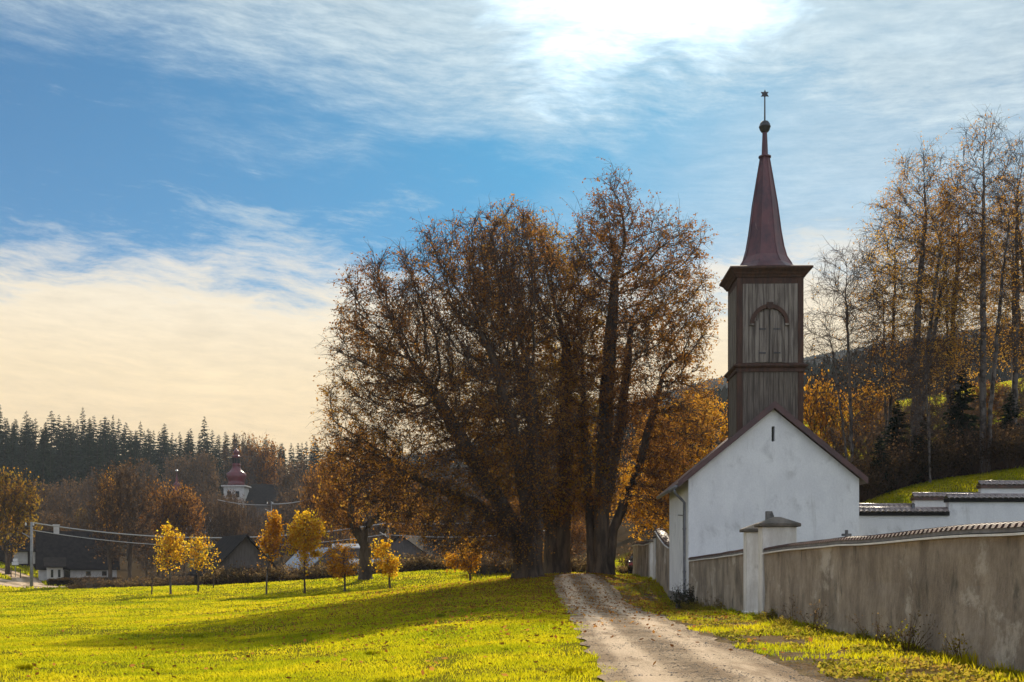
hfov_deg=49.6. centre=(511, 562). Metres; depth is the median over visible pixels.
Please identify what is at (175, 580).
shrub
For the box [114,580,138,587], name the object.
shrub
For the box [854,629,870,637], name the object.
weed plant
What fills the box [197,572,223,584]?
shrub
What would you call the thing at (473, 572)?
shrub
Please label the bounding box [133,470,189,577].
broadleaf tree
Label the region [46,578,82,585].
hedge
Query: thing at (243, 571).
shrub
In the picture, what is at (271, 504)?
utility pole
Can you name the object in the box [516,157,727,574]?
linden tree
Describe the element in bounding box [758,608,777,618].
weed plant
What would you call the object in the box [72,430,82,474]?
spruce tree
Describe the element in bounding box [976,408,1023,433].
shrub
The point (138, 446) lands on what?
spruce tree
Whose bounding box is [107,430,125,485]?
spruce tree
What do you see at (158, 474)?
spruce tree
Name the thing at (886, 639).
weed plant
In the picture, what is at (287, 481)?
broadleaf tree
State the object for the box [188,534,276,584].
barn
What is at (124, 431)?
spruce tree
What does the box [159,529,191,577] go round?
broadleaf tree
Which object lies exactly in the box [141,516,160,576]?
broadleaf tree
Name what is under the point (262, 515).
broadleaf tree
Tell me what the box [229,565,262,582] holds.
shrub
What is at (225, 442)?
spruce tree
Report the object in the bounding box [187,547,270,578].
barn
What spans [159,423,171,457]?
spruce tree
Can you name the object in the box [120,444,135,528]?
spruce tree
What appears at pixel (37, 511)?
broadleaf tree
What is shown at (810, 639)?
fallen leaves
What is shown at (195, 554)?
young tree
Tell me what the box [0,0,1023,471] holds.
sky
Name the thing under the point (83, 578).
hedge
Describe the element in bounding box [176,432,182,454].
spruce tree
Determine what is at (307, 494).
broadleaf tree
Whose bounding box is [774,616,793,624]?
weed plant
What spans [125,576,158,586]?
shrub
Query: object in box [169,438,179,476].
spruce tree
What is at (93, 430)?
spruce tree
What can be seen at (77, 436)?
spruce tree
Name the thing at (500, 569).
shrub
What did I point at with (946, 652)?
weed plant
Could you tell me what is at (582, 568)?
shrub
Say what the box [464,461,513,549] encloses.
broadleaf tree
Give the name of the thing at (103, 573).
window
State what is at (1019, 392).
broadleaf tree
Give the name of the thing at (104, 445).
spruce tree
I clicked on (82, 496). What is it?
broadleaf tree
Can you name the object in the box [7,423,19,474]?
spruce tree
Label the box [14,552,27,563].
door
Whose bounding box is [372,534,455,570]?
house
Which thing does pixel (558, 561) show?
linden tree
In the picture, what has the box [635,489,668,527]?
broadleaf tree
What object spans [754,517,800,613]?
gate pier
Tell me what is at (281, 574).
shrub
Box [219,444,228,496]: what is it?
spruce tree
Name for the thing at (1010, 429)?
shrub
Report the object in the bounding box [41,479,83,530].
broadleaf tree
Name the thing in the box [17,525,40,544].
broadleaf tree
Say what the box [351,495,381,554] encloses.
broadleaf tree
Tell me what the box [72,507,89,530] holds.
broadleaf tree
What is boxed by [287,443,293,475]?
spruce tree
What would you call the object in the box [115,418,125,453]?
spruce tree
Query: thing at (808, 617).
weed plant
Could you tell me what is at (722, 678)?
pebbles
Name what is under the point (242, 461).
broadleaf tree
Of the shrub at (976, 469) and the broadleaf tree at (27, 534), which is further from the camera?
the broadleaf tree at (27, 534)
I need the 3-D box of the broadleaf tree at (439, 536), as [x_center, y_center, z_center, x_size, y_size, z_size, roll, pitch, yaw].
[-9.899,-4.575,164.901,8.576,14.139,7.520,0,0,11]
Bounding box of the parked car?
[628,553,632,573]
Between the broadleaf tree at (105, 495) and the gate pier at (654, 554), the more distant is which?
the broadleaf tree at (105, 495)
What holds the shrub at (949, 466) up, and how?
on the ground at (624, 532)
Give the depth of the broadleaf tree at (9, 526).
159.02 m
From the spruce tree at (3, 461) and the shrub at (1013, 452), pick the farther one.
the spruce tree at (3, 461)
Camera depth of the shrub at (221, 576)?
106.21 m
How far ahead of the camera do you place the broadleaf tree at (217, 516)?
194.32 m
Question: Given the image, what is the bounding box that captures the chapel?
[656,90,867,602]
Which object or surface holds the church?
on the ground at (624, 532)
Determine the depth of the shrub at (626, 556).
83.76 m
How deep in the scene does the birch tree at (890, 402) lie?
71.49 m
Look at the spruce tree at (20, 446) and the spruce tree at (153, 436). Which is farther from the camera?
the spruce tree at (153, 436)
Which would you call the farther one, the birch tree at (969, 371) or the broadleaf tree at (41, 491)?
the broadleaf tree at (41, 491)
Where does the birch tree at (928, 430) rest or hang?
on the ground at (624, 532)
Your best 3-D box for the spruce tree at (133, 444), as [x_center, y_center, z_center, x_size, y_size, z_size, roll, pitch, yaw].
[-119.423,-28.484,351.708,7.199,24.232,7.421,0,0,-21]
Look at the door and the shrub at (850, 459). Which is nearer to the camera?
the shrub at (850, 459)
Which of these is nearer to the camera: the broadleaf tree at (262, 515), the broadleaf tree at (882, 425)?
the broadleaf tree at (882, 425)
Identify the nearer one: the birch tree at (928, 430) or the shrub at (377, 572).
the birch tree at (928, 430)
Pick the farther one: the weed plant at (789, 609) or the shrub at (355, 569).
the shrub at (355, 569)
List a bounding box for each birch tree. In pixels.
[804,233,906,462]
[828,189,959,443]
[843,131,998,481]
[886,325,963,482]
[896,167,1016,433]
[922,104,1023,472]
[967,131,1023,423]
[973,172,1023,380]
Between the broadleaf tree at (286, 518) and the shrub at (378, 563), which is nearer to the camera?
the shrub at (378, 563)
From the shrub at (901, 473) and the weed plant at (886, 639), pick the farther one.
the shrub at (901, 473)
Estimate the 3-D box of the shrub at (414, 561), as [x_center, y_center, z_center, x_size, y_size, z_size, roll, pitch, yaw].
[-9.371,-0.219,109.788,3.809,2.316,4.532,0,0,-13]
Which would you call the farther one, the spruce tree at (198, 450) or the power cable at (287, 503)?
the spruce tree at (198, 450)
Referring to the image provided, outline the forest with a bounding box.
[351,325,1023,493]
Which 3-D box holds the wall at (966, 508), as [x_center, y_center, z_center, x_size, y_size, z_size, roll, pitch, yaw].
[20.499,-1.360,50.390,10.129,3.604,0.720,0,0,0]
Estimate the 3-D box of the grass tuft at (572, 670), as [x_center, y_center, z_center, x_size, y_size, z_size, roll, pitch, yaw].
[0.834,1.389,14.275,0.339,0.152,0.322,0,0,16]
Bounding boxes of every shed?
[0,537,34,567]
[332,544,359,564]
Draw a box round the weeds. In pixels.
[633,600,1023,681]
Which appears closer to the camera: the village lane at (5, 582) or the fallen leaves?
the fallen leaves
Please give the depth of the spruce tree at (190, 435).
420.98 m
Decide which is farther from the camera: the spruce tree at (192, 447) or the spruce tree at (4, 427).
the spruce tree at (192, 447)
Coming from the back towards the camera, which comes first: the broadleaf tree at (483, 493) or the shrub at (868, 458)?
the broadleaf tree at (483, 493)
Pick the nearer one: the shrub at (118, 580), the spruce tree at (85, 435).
the shrub at (118, 580)
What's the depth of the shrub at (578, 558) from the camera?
93.27 m
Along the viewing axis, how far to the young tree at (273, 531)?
84.45 m
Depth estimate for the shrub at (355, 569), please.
110.50 m
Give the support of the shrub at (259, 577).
on the ground at (624, 532)
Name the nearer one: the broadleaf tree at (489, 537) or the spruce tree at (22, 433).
the broadleaf tree at (489, 537)
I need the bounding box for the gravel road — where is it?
[553,574,823,681]
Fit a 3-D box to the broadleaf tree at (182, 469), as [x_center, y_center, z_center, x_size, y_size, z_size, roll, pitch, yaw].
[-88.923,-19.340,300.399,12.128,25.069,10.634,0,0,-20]
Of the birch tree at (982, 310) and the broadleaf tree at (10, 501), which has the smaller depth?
the birch tree at (982, 310)
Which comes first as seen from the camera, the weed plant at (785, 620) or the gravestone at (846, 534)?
the weed plant at (785, 620)
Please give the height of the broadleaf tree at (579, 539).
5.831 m
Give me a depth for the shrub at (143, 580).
122.88 m
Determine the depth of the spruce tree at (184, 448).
339.51 m
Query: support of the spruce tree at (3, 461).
on the ground at (624, 532)
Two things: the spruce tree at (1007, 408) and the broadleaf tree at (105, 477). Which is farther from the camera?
the broadleaf tree at (105, 477)
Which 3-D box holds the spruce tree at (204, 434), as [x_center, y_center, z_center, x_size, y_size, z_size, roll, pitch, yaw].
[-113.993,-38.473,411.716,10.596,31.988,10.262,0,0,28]
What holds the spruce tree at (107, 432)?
on the ground at (624, 532)
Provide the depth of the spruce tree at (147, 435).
390.36 m
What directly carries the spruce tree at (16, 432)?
on the ground at (624, 532)
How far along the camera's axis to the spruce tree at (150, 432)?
386.18 m
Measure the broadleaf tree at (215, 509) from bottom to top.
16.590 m
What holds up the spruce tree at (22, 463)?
on the ground at (624, 532)
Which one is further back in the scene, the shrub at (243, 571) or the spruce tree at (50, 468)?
the spruce tree at (50, 468)
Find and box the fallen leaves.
[3,572,894,680]
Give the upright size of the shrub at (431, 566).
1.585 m
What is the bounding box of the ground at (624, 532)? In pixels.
[0,380,1023,681]
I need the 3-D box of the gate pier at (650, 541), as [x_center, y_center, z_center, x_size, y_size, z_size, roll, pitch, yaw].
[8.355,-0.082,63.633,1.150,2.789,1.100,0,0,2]
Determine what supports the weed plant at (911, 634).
on the ground at (624, 532)
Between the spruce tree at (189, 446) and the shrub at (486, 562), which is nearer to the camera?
the shrub at (486, 562)
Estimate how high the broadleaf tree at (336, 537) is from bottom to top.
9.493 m
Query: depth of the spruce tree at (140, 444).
397.81 m
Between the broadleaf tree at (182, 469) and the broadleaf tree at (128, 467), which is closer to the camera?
the broadleaf tree at (128, 467)
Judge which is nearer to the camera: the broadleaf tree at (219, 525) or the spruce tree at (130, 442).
the broadleaf tree at (219, 525)
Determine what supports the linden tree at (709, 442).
on the ground at (624, 532)
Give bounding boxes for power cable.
[33,522,384,537]
[33,530,385,546]
[273,496,317,504]
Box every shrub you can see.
[65,584,85,588]
[69,578,95,586]
[71,571,109,588]
[101,577,120,586]
[108,574,134,586]
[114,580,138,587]
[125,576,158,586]
[136,574,166,586]
[143,580,167,586]
[144,574,182,585]
[164,571,194,585]
[182,576,193,584]
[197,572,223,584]
[202,562,246,584]
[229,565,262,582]
[230,576,249,583]
[238,556,270,582]
[249,570,279,582]
[255,560,291,581]
[275,563,297,580]
[283,562,315,580]
[285,573,302,580]
[295,562,315,579]
[306,561,339,578]
[335,560,358,576]
[353,554,376,574]
[372,557,401,569]
[372,568,381,574]
[391,552,406,571]
[398,561,420,571]
[399,550,433,570]
[405,542,443,569]
[422,557,445,569]
[431,555,459,569]
[460,556,491,573]
[468,548,506,574]
[489,552,511,573]
[489,559,507,573]
[503,559,512,569]
[570,549,585,572]
[571,554,586,572]
[615,564,632,573]
[616,551,629,567]
[617,533,648,565]
[839,443,898,489]
[842,440,928,490]
[844,439,902,488]
[855,459,894,502]
[864,424,968,484]
[870,437,946,468]
[898,428,978,480]
[927,421,1007,475]
[931,427,971,475]
[933,412,1023,474]
[967,428,1023,469]
[968,390,1023,433]
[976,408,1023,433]
[977,415,1023,466]
[996,420,1023,463]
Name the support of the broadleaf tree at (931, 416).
on the ground at (624, 532)
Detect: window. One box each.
[50,569,53,577]
[57,569,60,577]
[63,570,70,577]
[101,571,106,575]
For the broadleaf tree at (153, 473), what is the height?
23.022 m
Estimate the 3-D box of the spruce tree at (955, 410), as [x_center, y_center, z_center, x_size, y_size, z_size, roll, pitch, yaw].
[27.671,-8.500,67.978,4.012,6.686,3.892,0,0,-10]
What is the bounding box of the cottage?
[35,524,119,580]
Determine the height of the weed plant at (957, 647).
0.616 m
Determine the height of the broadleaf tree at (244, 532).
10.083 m
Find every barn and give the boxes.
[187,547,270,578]
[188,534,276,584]
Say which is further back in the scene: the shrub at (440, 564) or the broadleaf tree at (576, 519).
the broadleaf tree at (576, 519)
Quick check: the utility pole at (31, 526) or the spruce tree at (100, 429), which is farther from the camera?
the spruce tree at (100, 429)
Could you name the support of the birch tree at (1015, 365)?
on the ground at (624, 532)
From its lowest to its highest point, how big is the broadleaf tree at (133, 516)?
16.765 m
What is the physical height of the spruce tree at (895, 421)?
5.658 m
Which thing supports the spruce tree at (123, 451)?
on the ground at (624, 532)
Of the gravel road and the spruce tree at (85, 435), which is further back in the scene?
the spruce tree at (85, 435)
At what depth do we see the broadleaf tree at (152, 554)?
145.63 m
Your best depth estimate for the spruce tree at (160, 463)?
378.99 m
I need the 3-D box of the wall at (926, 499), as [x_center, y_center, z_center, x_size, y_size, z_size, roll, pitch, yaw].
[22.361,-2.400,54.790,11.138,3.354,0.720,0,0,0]
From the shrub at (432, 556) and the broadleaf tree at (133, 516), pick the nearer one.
the shrub at (432, 556)
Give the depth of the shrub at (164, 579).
120.24 m
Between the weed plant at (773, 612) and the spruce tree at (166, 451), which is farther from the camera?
the spruce tree at (166, 451)
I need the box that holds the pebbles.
[567,605,874,681]
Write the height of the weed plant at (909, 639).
0.679 m
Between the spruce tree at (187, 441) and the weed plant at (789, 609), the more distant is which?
the spruce tree at (187, 441)
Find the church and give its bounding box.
[173,442,292,552]
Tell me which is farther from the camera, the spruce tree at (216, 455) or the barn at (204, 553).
the spruce tree at (216, 455)
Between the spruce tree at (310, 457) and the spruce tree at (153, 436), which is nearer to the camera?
the spruce tree at (310, 457)
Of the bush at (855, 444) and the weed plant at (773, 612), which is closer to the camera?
the weed plant at (773, 612)
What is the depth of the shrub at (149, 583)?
118.97 m
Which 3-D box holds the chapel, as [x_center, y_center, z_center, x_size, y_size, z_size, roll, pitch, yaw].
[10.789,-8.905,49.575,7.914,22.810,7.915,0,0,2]
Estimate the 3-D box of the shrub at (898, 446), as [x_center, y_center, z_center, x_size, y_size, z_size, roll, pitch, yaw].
[23.737,-6.067,65.445,5.972,4.714,5.838,0,0,18]
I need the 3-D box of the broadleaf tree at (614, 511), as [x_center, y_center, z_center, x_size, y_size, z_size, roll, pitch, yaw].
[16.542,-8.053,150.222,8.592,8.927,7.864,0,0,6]
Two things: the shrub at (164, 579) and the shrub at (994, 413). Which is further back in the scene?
the shrub at (164, 579)
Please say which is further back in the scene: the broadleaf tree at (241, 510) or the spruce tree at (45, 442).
the spruce tree at (45, 442)
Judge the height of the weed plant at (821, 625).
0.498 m
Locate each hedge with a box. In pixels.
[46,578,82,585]
[59,577,109,580]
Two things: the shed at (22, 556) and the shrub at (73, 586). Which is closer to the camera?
the shrub at (73, 586)
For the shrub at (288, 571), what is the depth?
111.72 m
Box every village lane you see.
[0,568,45,585]
[0,578,64,587]
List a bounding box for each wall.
[632,542,648,576]
[655,528,668,594]
[688,549,742,610]
[762,521,1023,671]
[859,480,1023,506]
[859,493,1023,535]
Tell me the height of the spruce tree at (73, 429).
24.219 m
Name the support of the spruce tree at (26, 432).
on the ground at (624, 532)
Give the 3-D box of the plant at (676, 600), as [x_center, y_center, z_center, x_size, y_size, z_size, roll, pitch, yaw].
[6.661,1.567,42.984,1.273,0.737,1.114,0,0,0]
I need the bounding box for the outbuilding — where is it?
[43,557,66,579]
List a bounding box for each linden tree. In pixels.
[301,191,586,578]
[308,427,430,579]
[442,193,632,573]
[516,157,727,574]
[610,376,727,540]
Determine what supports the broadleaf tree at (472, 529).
on the ground at (624, 532)
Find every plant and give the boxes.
[667,596,697,608]
[670,578,694,600]
[689,604,698,609]
[715,602,725,609]
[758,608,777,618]
[758,617,770,622]
[765,604,783,619]
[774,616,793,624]
[777,595,795,622]
[788,599,833,630]
[796,602,819,627]
[804,616,828,636]
[845,613,898,644]
[845,631,863,639]
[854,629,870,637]
[872,611,937,653]
[875,615,921,653]
[875,629,898,642]
[887,638,904,647]
[894,613,933,650]
[926,644,953,658]
[936,623,971,663]
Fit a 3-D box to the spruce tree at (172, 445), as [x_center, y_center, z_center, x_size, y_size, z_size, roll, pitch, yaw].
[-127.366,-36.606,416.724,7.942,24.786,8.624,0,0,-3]
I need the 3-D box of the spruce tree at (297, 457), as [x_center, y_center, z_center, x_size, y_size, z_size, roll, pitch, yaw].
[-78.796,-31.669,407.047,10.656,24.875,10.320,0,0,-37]
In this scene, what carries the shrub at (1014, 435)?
on the ground at (624, 532)
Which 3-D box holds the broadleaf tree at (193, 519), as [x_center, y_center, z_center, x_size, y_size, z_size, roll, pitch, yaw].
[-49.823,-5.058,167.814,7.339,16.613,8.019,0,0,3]
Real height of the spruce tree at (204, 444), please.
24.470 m
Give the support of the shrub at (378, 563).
on the ground at (624, 532)
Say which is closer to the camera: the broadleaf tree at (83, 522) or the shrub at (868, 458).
the shrub at (868, 458)
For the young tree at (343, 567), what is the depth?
83.88 m
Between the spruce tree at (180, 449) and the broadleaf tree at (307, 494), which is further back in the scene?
the spruce tree at (180, 449)
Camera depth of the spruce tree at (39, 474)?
278.29 m
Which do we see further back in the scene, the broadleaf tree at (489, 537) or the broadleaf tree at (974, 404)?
the broadleaf tree at (489, 537)
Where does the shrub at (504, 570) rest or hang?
on the ground at (624, 532)
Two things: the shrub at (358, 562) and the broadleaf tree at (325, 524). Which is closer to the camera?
the shrub at (358, 562)
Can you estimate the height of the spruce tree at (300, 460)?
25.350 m
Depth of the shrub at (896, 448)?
67.79 m
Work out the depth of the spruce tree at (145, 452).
321.32 m
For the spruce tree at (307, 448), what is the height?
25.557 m
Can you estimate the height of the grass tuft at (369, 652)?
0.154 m
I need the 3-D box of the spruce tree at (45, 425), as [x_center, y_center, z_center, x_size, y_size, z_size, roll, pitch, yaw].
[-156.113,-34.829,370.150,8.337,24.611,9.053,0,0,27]
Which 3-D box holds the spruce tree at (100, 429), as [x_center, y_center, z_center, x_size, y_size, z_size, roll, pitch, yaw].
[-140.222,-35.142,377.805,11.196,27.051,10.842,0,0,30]
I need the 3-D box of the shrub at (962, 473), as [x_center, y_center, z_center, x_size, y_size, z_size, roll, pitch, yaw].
[26.736,-6.721,65.547,5.349,3.888,5.673,0,0,26]
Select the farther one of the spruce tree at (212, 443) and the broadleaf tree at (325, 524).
the spruce tree at (212, 443)
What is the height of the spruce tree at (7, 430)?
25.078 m
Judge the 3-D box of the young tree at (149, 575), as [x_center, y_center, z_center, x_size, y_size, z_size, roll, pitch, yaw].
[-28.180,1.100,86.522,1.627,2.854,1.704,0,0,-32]
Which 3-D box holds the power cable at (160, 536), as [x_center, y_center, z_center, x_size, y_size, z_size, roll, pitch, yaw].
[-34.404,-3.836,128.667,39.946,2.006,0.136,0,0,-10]
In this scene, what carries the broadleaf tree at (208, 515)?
on the ground at (624, 532)
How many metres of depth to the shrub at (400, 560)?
111.24 m
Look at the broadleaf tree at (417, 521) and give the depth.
169.77 m
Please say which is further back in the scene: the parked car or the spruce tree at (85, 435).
the spruce tree at (85, 435)
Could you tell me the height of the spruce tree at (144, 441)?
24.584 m
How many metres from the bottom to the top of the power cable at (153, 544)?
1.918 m
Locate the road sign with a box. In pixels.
[12,559,18,576]
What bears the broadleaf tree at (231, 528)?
on the ground at (624, 532)
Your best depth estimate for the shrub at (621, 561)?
85.03 m
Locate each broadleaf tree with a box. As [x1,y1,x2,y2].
[0,466,45,574]
[0,497,13,544]
[11,484,47,536]
[17,478,66,534]
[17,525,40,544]
[29,506,69,556]
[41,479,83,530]
[55,470,95,527]
[67,504,105,530]
[71,465,115,528]
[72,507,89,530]
[78,460,140,579]
[96,468,122,537]
[102,456,163,581]
[111,460,147,560]
[125,454,167,566]
[132,526,161,575]
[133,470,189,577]
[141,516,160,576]
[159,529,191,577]
[160,449,202,502]
[160,480,207,579]
[187,448,220,497]
[190,481,214,544]
[199,493,217,545]
[207,487,228,544]
[209,495,229,545]
[212,483,239,542]
[214,432,264,497]
[218,489,242,535]
[220,495,241,536]
[225,430,285,488]
[229,495,247,524]
[232,499,246,534]
[238,499,264,540]
[238,522,261,545]
[254,510,277,545]
[261,490,298,566]
[271,454,310,554]
[279,481,317,542]
[282,527,299,556]
[297,459,330,547]
[313,462,362,547]
[321,524,351,549]
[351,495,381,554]
[367,499,407,552]
[374,462,428,532]
[397,487,434,544]
[420,493,471,555]
[421,460,469,528]
[455,497,490,555]
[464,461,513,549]
[484,498,520,559]
[543,494,585,537]
[570,519,585,556]
[609,474,658,534]
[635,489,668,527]
[714,410,727,447]
[804,369,849,455]
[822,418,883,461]
[838,380,896,454]
[868,398,926,448]
[896,399,944,437]
[904,385,968,437]
[932,396,992,432]
[963,378,1011,421]
[993,373,1023,418]
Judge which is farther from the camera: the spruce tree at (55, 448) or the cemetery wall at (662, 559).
the spruce tree at (55, 448)
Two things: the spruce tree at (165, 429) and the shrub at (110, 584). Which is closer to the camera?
the shrub at (110, 584)
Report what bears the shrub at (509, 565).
on the ground at (624, 532)
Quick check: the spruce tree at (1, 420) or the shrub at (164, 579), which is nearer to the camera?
the shrub at (164, 579)
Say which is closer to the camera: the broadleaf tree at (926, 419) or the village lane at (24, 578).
the broadleaf tree at (926, 419)
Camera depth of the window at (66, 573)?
145.43 m
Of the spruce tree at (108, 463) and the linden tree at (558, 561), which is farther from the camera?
the spruce tree at (108, 463)
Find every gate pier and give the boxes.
[647,538,653,577]
[651,534,668,579]
[739,523,758,613]
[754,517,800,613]
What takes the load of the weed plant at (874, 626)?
on the ground at (624, 532)
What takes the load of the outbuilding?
on the ground at (624, 532)
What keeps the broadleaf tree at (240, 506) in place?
on the ground at (624, 532)
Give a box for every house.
[279,547,346,579]
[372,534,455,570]
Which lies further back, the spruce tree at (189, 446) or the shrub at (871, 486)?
the spruce tree at (189, 446)
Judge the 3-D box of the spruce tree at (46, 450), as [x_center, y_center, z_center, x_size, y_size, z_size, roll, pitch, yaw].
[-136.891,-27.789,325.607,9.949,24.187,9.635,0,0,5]
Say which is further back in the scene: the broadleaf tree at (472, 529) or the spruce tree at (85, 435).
the spruce tree at (85, 435)
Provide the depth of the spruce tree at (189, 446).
365.02 m
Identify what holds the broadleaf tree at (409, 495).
on the ground at (624, 532)
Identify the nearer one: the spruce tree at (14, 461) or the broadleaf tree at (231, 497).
the broadleaf tree at (231, 497)
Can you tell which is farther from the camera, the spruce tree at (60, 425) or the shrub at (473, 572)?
the spruce tree at (60, 425)
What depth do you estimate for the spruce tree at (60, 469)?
333.79 m
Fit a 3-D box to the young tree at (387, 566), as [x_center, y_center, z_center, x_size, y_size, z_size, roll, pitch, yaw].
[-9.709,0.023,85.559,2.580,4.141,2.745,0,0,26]
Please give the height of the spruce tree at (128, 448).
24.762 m
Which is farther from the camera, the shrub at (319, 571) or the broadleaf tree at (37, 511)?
the broadleaf tree at (37, 511)
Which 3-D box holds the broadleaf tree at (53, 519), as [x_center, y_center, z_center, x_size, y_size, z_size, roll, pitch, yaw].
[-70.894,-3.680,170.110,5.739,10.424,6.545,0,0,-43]
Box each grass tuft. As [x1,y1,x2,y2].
[15,663,33,669]
[363,651,378,655]
[373,679,392,681]
[563,666,586,674]
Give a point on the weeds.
(892, 675)
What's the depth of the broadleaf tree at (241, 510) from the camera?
185.87 m
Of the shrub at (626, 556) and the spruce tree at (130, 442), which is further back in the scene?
the spruce tree at (130, 442)
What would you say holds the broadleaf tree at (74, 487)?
on the ground at (624, 532)
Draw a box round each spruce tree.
[0,404,4,439]
[0,417,14,472]
[0,419,10,456]
[0,433,18,485]
[6,430,21,487]
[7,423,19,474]
[13,419,19,445]
[15,413,32,462]
[15,431,24,482]
[16,423,34,475]
[17,433,34,485]
[24,445,38,487]
[28,419,41,486]
[29,421,37,447]
[31,442,51,522]
[33,427,60,489]
[37,411,60,472]
[38,422,54,469]
[39,424,55,480]
[41,430,53,483]
[45,445,57,495]
[51,435,68,499]
[52,428,61,472]
[53,415,63,448]
[54,427,76,481]
[55,420,77,486]
[59,433,79,512]
[62,416,75,439]
[67,422,75,465]
[69,419,82,476]
[70,425,76,455]
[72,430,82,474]
[73,420,93,486]
[77,437,93,495]
[78,408,86,447]
[78,424,96,494]
[80,436,94,501]
[84,433,108,517]
[90,416,97,447]
[91,421,107,458]
[98,428,112,472]
[99,418,109,454]
[100,436,116,477]
[103,438,124,489]
[105,420,111,446]
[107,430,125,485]
[109,416,118,452]
[114,432,133,471]
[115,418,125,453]
[117,422,130,466]
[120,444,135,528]
[124,430,133,462]
[125,431,137,462]
[129,435,139,466]
[131,441,141,482]
[132,435,140,459]
[136,421,145,464]
[139,431,157,469]
[139,443,151,503]
[140,429,155,465]
[141,432,146,451]
[146,437,159,479]
[151,433,155,452]
[153,428,169,488]
[153,431,163,475]
[153,459,165,498]
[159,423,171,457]
[160,441,173,494]
[168,435,173,459]
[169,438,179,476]
[170,436,184,479]
[171,439,192,490]
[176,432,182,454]
[181,445,194,491]
[183,434,190,453]
[184,429,195,460]
[188,437,195,465]
[195,416,212,459]
[195,435,202,471]
[202,439,210,493]
[205,436,211,487]
[205,446,224,497]
[209,434,215,457]
[212,436,221,486]
[212,436,223,491]
[217,435,232,489]
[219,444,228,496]
[222,432,229,458]
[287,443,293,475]
[292,443,300,483]
[296,443,305,485]
[302,443,309,475]
[306,437,318,476]
[307,448,315,483]
[861,435,897,495]
[880,402,909,453]
[905,417,942,480]
[938,370,979,443]
[996,392,1023,440]
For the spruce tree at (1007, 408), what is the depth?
69.86 m
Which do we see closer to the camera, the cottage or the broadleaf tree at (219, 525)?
the cottage
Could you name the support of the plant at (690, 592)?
on the ground at (624, 532)
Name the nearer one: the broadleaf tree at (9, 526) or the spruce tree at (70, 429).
the broadleaf tree at (9, 526)
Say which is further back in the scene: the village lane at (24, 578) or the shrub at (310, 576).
the village lane at (24, 578)
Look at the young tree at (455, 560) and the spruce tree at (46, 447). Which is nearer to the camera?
the young tree at (455, 560)
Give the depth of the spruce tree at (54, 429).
380.51 m
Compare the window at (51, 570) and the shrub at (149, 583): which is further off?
the window at (51, 570)
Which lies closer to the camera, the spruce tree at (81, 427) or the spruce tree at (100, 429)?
the spruce tree at (100, 429)
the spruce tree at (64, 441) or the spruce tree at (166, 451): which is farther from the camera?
the spruce tree at (166, 451)
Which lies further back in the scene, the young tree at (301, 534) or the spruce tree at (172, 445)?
the spruce tree at (172, 445)
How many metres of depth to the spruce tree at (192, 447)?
387.94 m
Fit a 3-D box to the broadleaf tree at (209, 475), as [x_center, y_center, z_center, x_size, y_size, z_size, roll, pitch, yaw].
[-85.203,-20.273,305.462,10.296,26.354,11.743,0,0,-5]
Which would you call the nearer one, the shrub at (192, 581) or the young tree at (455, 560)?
the young tree at (455, 560)
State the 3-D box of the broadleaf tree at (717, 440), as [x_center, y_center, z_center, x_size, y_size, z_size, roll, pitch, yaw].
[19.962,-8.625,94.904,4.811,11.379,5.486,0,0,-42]
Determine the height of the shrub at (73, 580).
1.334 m
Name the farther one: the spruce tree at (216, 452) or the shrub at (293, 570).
the spruce tree at (216, 452)
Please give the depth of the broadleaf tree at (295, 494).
214.18 m
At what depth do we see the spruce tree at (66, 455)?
358.14 m
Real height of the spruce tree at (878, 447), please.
3.703 m
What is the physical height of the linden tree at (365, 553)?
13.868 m
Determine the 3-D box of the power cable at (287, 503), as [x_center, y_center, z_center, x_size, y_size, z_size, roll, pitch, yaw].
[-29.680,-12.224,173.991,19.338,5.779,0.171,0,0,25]
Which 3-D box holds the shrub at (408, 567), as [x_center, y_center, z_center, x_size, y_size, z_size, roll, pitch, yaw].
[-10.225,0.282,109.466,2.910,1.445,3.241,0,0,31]
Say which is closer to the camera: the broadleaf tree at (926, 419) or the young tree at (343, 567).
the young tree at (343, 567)
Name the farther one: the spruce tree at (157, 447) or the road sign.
the spruce tree at (157, 447)
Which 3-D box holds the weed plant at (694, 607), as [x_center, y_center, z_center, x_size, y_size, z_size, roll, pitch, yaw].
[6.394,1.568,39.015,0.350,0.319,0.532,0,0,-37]
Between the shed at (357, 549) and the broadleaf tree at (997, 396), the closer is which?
the broadleaf tree at (997, 396)
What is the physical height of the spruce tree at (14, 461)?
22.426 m
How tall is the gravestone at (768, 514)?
3.370 m
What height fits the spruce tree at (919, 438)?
4.115 m
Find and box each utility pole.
[22,522,33,586]
[265,501,272,558]
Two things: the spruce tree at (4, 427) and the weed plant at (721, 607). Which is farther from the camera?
the spruce tree at (4, 427)
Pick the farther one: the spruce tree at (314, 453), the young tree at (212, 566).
the spruce tree at (314, 453)
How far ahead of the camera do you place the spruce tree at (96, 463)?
307.49 m
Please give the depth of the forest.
323.30 m
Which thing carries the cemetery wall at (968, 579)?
on the ground at (624, 532)
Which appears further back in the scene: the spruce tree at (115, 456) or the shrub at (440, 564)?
the spruce tree at (115, 456)
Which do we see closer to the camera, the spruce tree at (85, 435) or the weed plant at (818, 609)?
the weed plant at (818, 609)
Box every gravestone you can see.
[765,511,773,519]
[841,530,851,536]
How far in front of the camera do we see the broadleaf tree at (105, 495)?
134.53 m
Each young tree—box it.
[140,561,160,594]
[151,520,191,593]
[181,533,220,592]
[204,550,225,587]
[255,509,290,593]
[278,505,332,593]
[322,539,360,590]
[368,538,401,588]
[441,535,492,580]

